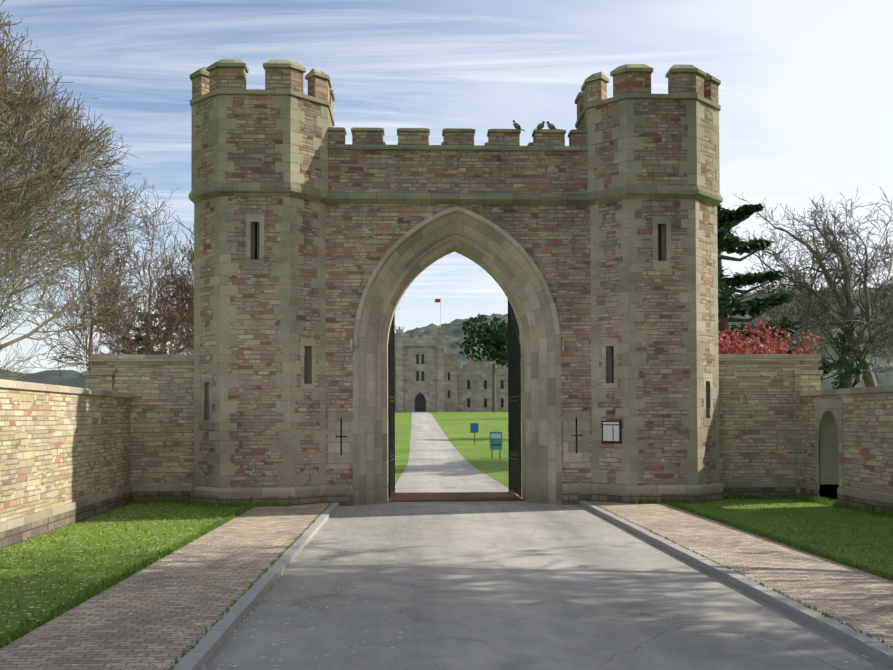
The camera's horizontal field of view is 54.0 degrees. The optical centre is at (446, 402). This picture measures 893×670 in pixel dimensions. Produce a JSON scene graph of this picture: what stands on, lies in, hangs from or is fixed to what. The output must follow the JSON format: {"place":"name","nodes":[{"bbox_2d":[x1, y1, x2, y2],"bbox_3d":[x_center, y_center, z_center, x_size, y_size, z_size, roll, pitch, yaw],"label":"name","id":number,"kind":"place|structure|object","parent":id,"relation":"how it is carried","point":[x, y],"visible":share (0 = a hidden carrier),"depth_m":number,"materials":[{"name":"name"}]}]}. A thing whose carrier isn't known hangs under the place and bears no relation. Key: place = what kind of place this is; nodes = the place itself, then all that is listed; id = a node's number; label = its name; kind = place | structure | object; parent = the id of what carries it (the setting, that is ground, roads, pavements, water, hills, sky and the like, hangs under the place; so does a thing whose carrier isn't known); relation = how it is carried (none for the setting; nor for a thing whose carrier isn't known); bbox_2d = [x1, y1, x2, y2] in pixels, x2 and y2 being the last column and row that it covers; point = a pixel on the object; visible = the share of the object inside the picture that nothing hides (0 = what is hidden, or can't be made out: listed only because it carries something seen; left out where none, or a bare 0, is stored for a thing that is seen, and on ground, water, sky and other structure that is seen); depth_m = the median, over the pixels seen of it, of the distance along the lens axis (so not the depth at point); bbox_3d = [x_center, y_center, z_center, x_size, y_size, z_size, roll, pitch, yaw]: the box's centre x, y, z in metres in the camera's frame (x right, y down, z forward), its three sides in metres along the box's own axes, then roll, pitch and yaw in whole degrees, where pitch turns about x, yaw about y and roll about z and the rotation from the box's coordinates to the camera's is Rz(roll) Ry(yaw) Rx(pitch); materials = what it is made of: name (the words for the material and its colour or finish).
{"place":"outdoors","nodes":[
{"label":"outdoors","id":0,"kind":"place"},
{"bbox_2d":[0,361,892,521],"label":"estate walls","id":1,"kind":"structure","parent":0,"point":[58,449],"depth_m":24.77,"materials":[{"name":"beige stone"}]},
{"bbox_2d":[0,412,892,642],"bbox_3d":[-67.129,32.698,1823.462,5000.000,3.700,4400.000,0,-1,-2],"label":"lawn","id":2,"kind":"structure","parent":0,"point":[455,427],"depth_m":18.54,"materials":[{"name":"green plant"}]},
{"bbox_2d":[0,369,84,387],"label":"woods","id":3,"kind":"object","parent":2,"relation":"on","point":[74,380],"visible":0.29,"depth_m":255.63,"materials":[{"name":"plant"}]},
{"bbox_2d":[0,11,110,272],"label":"bare tree","id":4,"kind":"object","parent":2,"relation":"on","point":[22,217],"visible":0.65,"depth_m":29.22,"materials":[{"name":"brown plant"}]},
{"bbox_2d":[0,0,166,335],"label":"bare tree","id":5,"kind":"object","parent":2,"relation":"on","point":[62,111],"visible":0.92,"depth_m":32.50,"materials":[{"name":"brown plant"}]},
{"bbox_2d":[0,41,193,383],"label":"bare tree","id":6,"kind":"object","parent":2,"relation":"on","point":[77,260],"visible":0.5,"depth_m":45.19,"materials":[{"name":"brown plant"}]},
{"bbox_2d":[14,163,185,385],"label":"bare tree","id":7,"kind":"object","parent":2,"relation":"on","point":[83,346],"visible":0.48,"depth_m":72.46,"materials":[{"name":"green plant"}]},
{"bbox_2d":[29,187,193,377],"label":"bare tree","id":8,"kind":"object","parent":2,"relation":"on","point":[117,325],"visible":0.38,"depth_m":56.94,"materials":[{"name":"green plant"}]},
{"bbox_2d":[76,270,152,354],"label":"bare tree","id":9,"kind":"object","parent":2,"relation":"on","point":[115,343],"visible":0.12,"depth_m":179.28,"materials":[{"name":"brown plant"}]},
{"bbox_2d":[116,311,169,354],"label":"park conifer foliage","id":10,"kind":"object","parent":2,"relation":"on","point":[141,339],"depth_m":142.47,"materials":[{"name":"plant"}]},
{"bbox_2d":[102,215,193,354],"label":"bare tree","id":11,"kind":"object","parent":2,"relation":"on","point":[179,286],"visible":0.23,"depth_m":44.82,"materials":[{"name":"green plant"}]},
{"bbox_2d":[126,238,193,354],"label":"red bare tree","id":12,"kind":"object","parent":2,"relation":"on","point":[174,323],"depth_m":81.84,"materials":[{"name":"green plant"}]},
{"bbox_2d":[146,240,193,350],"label":"bare tree","id":13,"kind":"object","parent":2,"relation":"on","point":[171,287],"visible":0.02,"depth_m":114.84,"materials":[{"name":"brown plant"}]},
{"bbox_2d":[163,279,193,345],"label":"red bare tree","id":14,"kind":"object","parent":2,"relation":"on","point":[183,328],"visible":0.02,"depth_m":54.35,"materials":[{"name":"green plant"}]},
{"bbox_2d":[170,228,193,347],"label":"red bare tree","id":15,"kind":"object","parent":2,"relation":"on","point":[186,277],"visible":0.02,"depth_m":67.05,"materials":[{"name":"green plant"}]},
{"bbox_2d":[388,313,394,497],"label":"iron gate","id":16,"kind":"structure","parent":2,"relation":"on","point":[391,417],"depth_m":27.50,"materials":[{"name":"black metal"}]},
{"bbox_2d":[0,501,892,669],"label":"pavement blocks","id":17,"kind":"structure","parent":2,"relation":"on","point":[134,634],"depth_m":12.30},
{"bbox_2d":[0,492,892,669],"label":"grass tufts","id":18,"kind":"object","parent":2,"relation":"on","point":[22,630],"visible":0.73,"depth_m":17.09,"materials":[{"name":"green plant"}]},
{"bbox_2d":[0,354,892,531],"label":"estate wall copings","id":19,"kind":"object","parent":2,"relation":"on","point":[833,406],"visible":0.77,"depth_m":24.23,"materials":[{"name":"beige stone"}]},
{"bbox_2d":[0,487,892,549],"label":"wall plinth","id":20,"kind":"structure","parent":2,"relation":"on","point":[14,536],"depth_m":22.17,"materials":[{"name":"beige stone"}]},
{"bbox_2d":[192,95,719,487],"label":"gatehouse wall","id":21,"kind":"structure","parent":2,"relation":"on","point":[553,241],"depth_m":24.65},
{"bbox_2d":[191,95,719,486],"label":"corner quoins","id":22,"kind":"object","parent":21,"relation":"attached to","point":[291,435],"visible":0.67,"depth_m":24.47,"materials":[{"name":"beige stone"}]},
{"bbox_2d":[192,67,718,145],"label":"gatehouse merlons","id":23,"kind":"object","parent":21,"relation":"on","point":[319,88],"visible":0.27,"depth_m":24.82,"materials":[{"name":"beige stone"}]},
{"bbox_2d":[189,59,722,205],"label":"gatehouse copings","id":24,"kind":"object","parent":21,"relation":"attached to","point":[214,190],"visible":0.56,"depth_m":24.89,"materials":[{"name":"beige stone"}]},
{"bbox_2d":[190,214,722,503],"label":"dressed stone trim","id":25,"kind":"structure","parent":21,"relation":"attached to","point":[571,459],"depth_m":24.68,"materials":[{"name":"beige stone"}]},
{"bbox_2d":[190,491,722,505],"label":"tower plinth","id":26,"kind":"structure","parent":21,"relation":"attached to","point":[344,499],"depth_m":24.41,"materials":[{"name":"grey stone"}]},
{"bbox_2d":[353,206,561,505],"bbox_3d":[0.285,-1.094,25.787,5.960,9.055,1.710,0,-1,-2],"label":"stone archway","id":27,"kind":"object","parent":21,"relation":"attached to","point":[502,258],"visible":1,"depth_m":25.34,"materials":[{"name":"beige stone"}]},
{"bbox_2d":[512,120,524,130],"bbox_3d":[2.083,-8.039,25.443,0.410,0.300,0.150,0,-1,-22],"label":"pigeon","id":28,"kind":"object","parent":21,"relation":"on","point":[516,125],"visible":0.79,"depth_m":25.38,"materials":[{"name":"grey"}]},
{"bbox_2d":[535,121,544,128],"bbox_3d":[2.697,-8.042,25.442,0.410,0.300,0.150,0,-1,-22],"label":"pigeon","id":29,"kind":"object","parent":21,"relation":"on","point":[540,126],"visible":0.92,"depth_m":25.40,"materials":[{"name":"grey"}]},
{"bbox_2d":[546,121,555,128],"bbox_3d":[3.083,-8.042,25.482,0.410,0.300,0.150,0,-1,8],"label":"pigeon","id":30,"kind":"object","parent":21,"relation":"on","point":[550,126],"visible":0.73,"depth_m":25.44,"materials":[{"name":"grey"}]},
{"bbox_2d":[602,421,621,443],"bbox_3d":[4.656,0.835,24.704,0.600,0.630,0.070,-1,-1,39],"label":"notice board","id":31,"kind":"object","parent":21,"relation":"attached to","point":[620,434],"visible":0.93,"depth_m":24.59,"materials":[{"name":"black metal"}]},
{"bbox_2d":[603,422,618,440],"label":"notice board papers","id":32,"kind":"object","parent":31,"relation":"in","point":[607,432],"visible":1,"depth_m":24.68,"materials":[{"name":"white paper"}]},
{"bbox_2d":[395,327,521,411],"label":"castle","id":33,"kind":"structure","parent":2,"relation":"on","point":[436,384],"depth_m":170.13,"materials":[{"name":"stone"}]},
{"bbox_2d":[415,354,503,411],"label":"castle windows","id":34,"kind":"structure","parent":33,"relation":"attached to","point":[420,402],"depth_m":170.00,"materials":[{"name":"black glass"}]},
{"bbox_2d":[474,433,499,458],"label":"sign posts","id":35,"kind":"object","parent":2,"relation":"on","point":[491,450],"visible":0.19,"depth_m":49.11,"materials":[{"name":"brown wood"}]},
{"bbox_2d":[470,423,477,432],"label":"sign","id":36,"kind":"object","parent":35,"relation":"attached to","point":[473,427],"visible":1,"depth_m":65.07,"materials":[{"name":"blue metal"}]},
{"bbox_2d":[490,432,501,449],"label":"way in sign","id":37,"kind":"object","parent":35,"relation":"attached to","point":[495,440],"visible":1,"depth_m":49.08,"materials":[{"name":"teal metal"}]},
{"bbox_2d":[491,434,500,437],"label":"sign panel","id":38,"kind":"object","parent":37,"relation":"attached to","point":[495,435],"visible":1,"depth_m":49.08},
{"bbox_2d":[456,314,519,411],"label":"tree","id":39,"kind":"object","parent":2,"relation":"on","point":[487,335],"depth_m":160.47,"materials":[{"name":"green plant"}]},
{"bbox_2d":[173,501,892,669],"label":"kerb stones","id":40,"kind":"object","parent":2,"relation":"on","point":[203,651],"visible":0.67,"depth_m":11.44,"materials":[{"name":"concrete"}]},
{"bbox_2d":[728,322,759,349],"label":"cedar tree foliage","id":41,"kind":"object","parent":2,"relation":"on","point":[742,324],"depth_m":77.22,"materials":[{"name":"green plant"}]},
{"bbox_2d":[727,251,818,353],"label":"bare tree","id":42,"kind":"object","parent":2,"relation":"on","point":[776,283],"visible":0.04,"depth_m":97.63,"materials":[{"name":"brown plant"}]},
{"bbox_2d":[717,203,872,380],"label":"cedar tree","id":43,"kind":"object","parent":2,"relation":"on","point":[726,238],"depth_m":45.23,"materials":[{"name":"green plant"}]},
{"bbox_2d":[722,186,892,456],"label":"oak tree","id":44,"kind":"object","parent":2,"relation":"on","point":[847,278],"visible":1,"depth_m":52.10,"materials":[{"name":"brown plant"}]},
{"bbox_2d":[733,193,892,386],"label":"oak tree","id":45,"kind":"object","parent":2,"relation":"on","point":[869,380],"visible":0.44,"depth_m":65.53,"materials":[{"name":"brown plant"}]},
{"bbox_2d":[830,318,861,388],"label":"ivy","id":46,"kind":"object","parent":2,"relation":"on","point":[841,337],"visible":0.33,"depth_m":50.20,"materials":[{"name":"green plant"}]},
{"bbox_2d":[818,360,892,389],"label":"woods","id":47,"kind":"object","parent":2,"relation":"on","point":[884,379],"visible":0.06,"depth_m":197.09,"materials":[{"name":"plant"}]},
{"bbox_2d":[0,497,892,669],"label":"fallen petals","id":48,"kind":"object","parent":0,"point":[282,574],"visible":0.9,"depth_m":13.42,"materials":[{"name":"plant"}]},
{"bbox_2d":[0,0,892,373],"label":"sky","id":49,"kind":"structure","parent":0,"point":[805,90],"materials":[{"name":"blue"}]},
{"bbox_2d":[201,412,892,669],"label":"road asphalt","id":50,"kind":"structure","parent":0,"point":[519,586],"depth_m":11.81,"materials":[{"name":"grey asphalt"}]},
{"bbox_2d":[389,492,523,501],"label":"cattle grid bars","id":51,"kind":"object","parent":50,"relation":"on","point":[453,496],"visible":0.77,"depth_m":26.93,"materials":[{"name":"brown metal"}]},
{"bbox_2d":[508,300,520,496],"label":"iron gate","id":52,"kind":"structure","parent":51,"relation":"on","point":[514,410],"depth_m":27.78,"materials":[{"name":"black metal"}]},
{"bbox_2d":[387,492,526,503],"bbox_3d":[0.243,2.945,27.220,4.040,0.030,3.600,0,-1,-2],"label":"threshold edge","id":53,"kind":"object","parent":50,"relation":"on","point":[450,502],"depth_m":25.46,"materials":[{"name":"stone"}]},
{"bbox_2d":[388,283,892,367],"bbox_3d":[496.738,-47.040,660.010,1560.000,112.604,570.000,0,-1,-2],"label":"distant hills","id":54,"kind":"structure","parent":0,"point":[453,333],"depth_m":587.72,"materials":[{"name":"plant"}]},
{"bbox_2d":[718,321,819,353],"bbox_3d":[12.291,-0.150,35.616,4.708,6.435,5.037,0,-1,-2],"label":"shrub","id":55,"kind":"object","parent":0,"point":[726,343],"depth_m":34.74,"materials":[{"name":"red plant"}]}
]}

